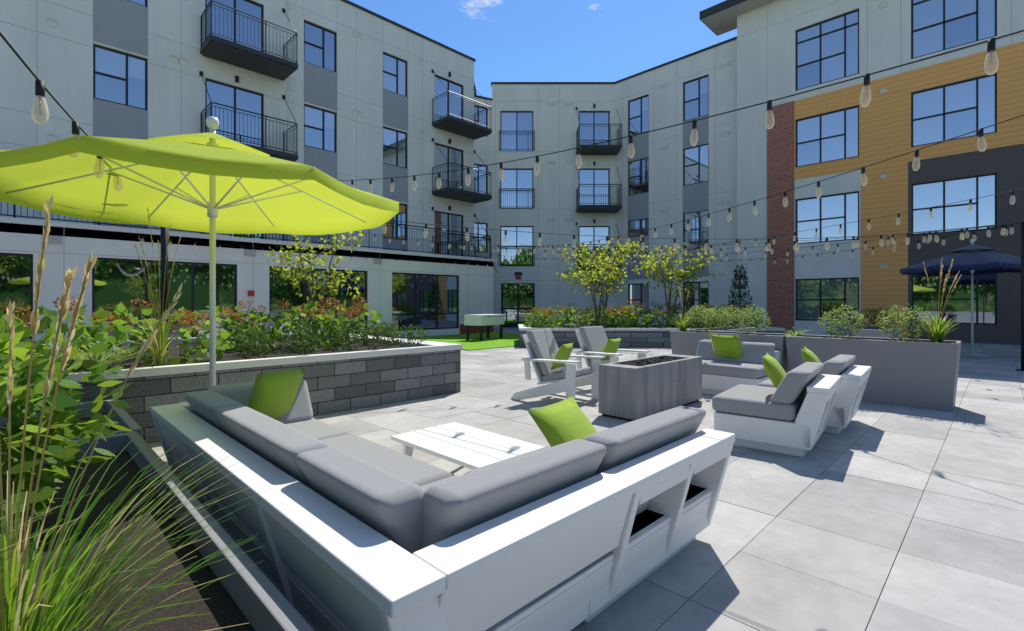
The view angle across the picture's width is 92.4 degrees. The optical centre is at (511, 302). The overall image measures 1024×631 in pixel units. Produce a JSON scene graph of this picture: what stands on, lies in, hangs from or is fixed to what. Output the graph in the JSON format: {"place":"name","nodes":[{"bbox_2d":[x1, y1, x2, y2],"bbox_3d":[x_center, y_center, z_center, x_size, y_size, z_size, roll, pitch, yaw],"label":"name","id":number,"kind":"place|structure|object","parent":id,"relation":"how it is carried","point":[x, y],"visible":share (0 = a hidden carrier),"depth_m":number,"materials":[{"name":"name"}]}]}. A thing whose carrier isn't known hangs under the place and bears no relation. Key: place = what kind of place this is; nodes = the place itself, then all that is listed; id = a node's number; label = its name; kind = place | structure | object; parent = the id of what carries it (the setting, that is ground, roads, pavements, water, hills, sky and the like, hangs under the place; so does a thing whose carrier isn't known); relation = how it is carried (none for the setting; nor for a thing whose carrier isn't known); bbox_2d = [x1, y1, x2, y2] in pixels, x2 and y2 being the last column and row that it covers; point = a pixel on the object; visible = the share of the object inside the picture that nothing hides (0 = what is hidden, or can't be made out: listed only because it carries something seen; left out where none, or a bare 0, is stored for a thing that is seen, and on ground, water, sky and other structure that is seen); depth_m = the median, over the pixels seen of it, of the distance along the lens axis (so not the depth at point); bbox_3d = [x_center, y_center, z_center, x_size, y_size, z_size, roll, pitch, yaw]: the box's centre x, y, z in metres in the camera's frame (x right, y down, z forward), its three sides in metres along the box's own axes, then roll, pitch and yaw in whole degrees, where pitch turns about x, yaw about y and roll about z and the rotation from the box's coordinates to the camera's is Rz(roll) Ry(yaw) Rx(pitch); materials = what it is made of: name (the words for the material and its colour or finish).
{"place":"outdoors","nodes":[
{"label":"outdoors","id":0,"kind":"place"},
{"bbox_2d":[404,332,519,350],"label":"turf lawn","id":1,"kind":"structure","parent":0,"point":[492,341],"depth_m":17.24,"materials":[{"name":"green plant"}]},
{"bbox_2d":[463,314,503,340],"bbox_3d":[-0.990,0.887,17.819,1.100,0.925,1.440,0,0,33],"label":"game table","id":2,"kind":"object","parent":1,"relation":"on","point":[481,320],"visible":0.91,"depth_m":17.41,"materials":[{"name":"green"}]},
{"bbox_2d":[349,0,736,97],"label":"sky","id":3,"kind":"structure","parent":0,"point":[508,40],"materials":[{"name":"blue"}]},
{"bbox_2d":[147,327,1023,630],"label":"patio paving","id":4,"kind":"structure","parent":0,"point":[813,539],"depth_m":3.16,"materials":[{"name":"grey concrete"}]},
{"bbox_2d":[6,116,398,386],"bbox_3d":[-2.546,-0.117,4.172,3.075,2.935,3.075,0,0,-45],"label":"umbrella frame","id":5,"kind":"object","parent":4,"relation":"on","point":[212,206],"visible":0.68,"depth_m":4.15,"materials":[{"name":"metal"}]},
{"bbox_2d":[0,132,398,234],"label":"umbrella canopy","id":6,"kind":"object","parent":5,"relation":"attached to","point":[165,160],"visible":0.97,"depth_m":4.30,"materials":[{"name":"green fabric"}]},
{"bbox_2d":[1,318,784,442],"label":"stone planters","id":7,"kind":"object","parent":4,"relation":"on","point":[362,376],"visible":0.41,"depth_m":6.23,"materials":[{"name":"grey stone"}]},
{"bbox_2d":[0,230,930,539],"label":"shrubs","id":8,"kind":"object","parent":7,"relation":"in","point":[60,454],"visible":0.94,"depth_m":5.94,"materials":[{"name":"green plant"}]},
{"bbox_2d":[278,235,740,339],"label":"tree trunks","id":9,"kind":"object","parent":7,"relation":"in","point":[311,292],"visible":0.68,"depth_m":16.14,"materials":[{"name":"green plant"}]},
{"bbox_2d":[0,321,961,630],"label":"planter boxes","id":10,"kind":"object","parent":4,"relation":"on","point":[918,373],"visible":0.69,"depth_m":2.29,"materials":[{"name":"grey concrete"}]},
{"bbox_2d":[0,195,961,630],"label":"grasses","id":11,"kind":"object","parent":10,"relation":"on","point":[52,589],"visible":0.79,"depth_m":1.15,"materials":[{"name":"green plant"}]},
{"bbox_2d":[150,350,870,630],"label":"sofa frames","id":12,"kind":"structure","parent":4,"relation":"on","point":[569,558],"depth_m":1.87,"materials":[{"name":"white plastic"}]},
{"bbox_2d":[184,340,855,553],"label":"sofa cushions","id":13,"kind":"object","parent":12,"relation":"on","point":[411,505],"visible":0.61,"depth_m":2.16,"materials":[{"name":"grey fabric"}]},
{"bbox_2d":[247,334,820,446],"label":"throw pillows","id":14,"kind":"object","parent":13,"relation":"on","point":[273,395],"visible":0.65,"depth_m":3.39,"materials":[{"name":"green fabric"}]},
{"bbox_2d":[0,0,1023,344],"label":"building","id":15,"kind":"structure","parent":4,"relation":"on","point":[348,90],"depth_m":18.98,"materials":[{"name":"grey paint"}]},
{"bbox_2d":[0,30,1023,272],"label":"string lights","id":16,"kind":"object","parent":15,"relation":"attached to","point":[40,88],"visible":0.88,"depth_m":7.59},
{"bbox_2d":[31,51,1014,275],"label":"string bulbs","id":17,"kind":"object","parent":16,"relation":"hanging from","point":[629,157],"visible":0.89,"depth_m":7.05,"materials":[{"name":"clear glass"}]},
{"bbox_2d":[391,331,649,469],"bbox_3d":[0.415,0.900,5.779,1.682,0.900,5.607,0,0,24],"label":"patio furniture","id":18,"kind":"object","parent":4,"relation":"on","point":[470,447],"visible":0.67,"depth_m":3.78,"materials":[{"name":"white wood"}]},
{"bbox_2d":[526,326,609,381],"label":"chair cushions","id":19,"kind":"object","parent":18,"relation":"on","point":[545,346],"visible":0.59,"depth_m":6.91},
{"bbox_2d":[551,338,621,369],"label":"throw pillows","id":20,"kind":"object","parent":19,"relation":"on","point":[565,350],"visible":0.81,"depth_m":6.77,"materials":[{"name":"green fabric"}]},
{"bbox_2d":[161,222,1023,370],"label":"light poles","id":21,"kind":"object","parent":4,"relation":"on","point":[164,245],"visible":0.42,"depth_m":7.04,"materials":[{"name":"black metal"}]},
{"bbox_2d":[599,354,701,420],"bbox_3d":[1.824,1.045,6.307,1.752,0.610,0.500,0,0,-45],"label":"fire table","id":22,"kind":"object","parent":4,"relation":"on","point":[629,393],"visible":0.94,"depth_m":5.82,"materials":[{"name":"grey"}]},
{"bbox_2d":[620,356,683,383],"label":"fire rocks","id":23,"kind":"object","parent":22,"relation":"on","point":[647,361],"visible":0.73,"depth_m":6.29,"materials":[{"name":"black stone"}]},
{"bbox_2d":[899,239,1006,356],"bbox_3d":[11.773,-0.142,12.551,2.826,2.985,2.826,0,0,-45],"label":"umbrella stand","id":24,"kind":"object","parent":4,"relation":"on","point":[971,353],"visible":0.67,"depth_m":12.53,"materials":[{"name":"grey metal"}]},
{"bbox_2d":[900,244,1020,275],"bbox_3d":[11.773,-1.133,12.551,2.819,0.735,2.819,0,0,-45],"label":"umbrella canopy","id":25,"kind":"object","parent":24,"relation":"attached to","point":[985,260],"visible":0.98,"depth_m":12.17,"materials":[{"name":"blue fabric"}]},
{"bbox_2d":[880,347,1023,595],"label":"paver bed","id":26,"kind":"object","parent":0,"point":[928,480],"depth_m":3.09,"materials":[{"name":"grey concrete"}]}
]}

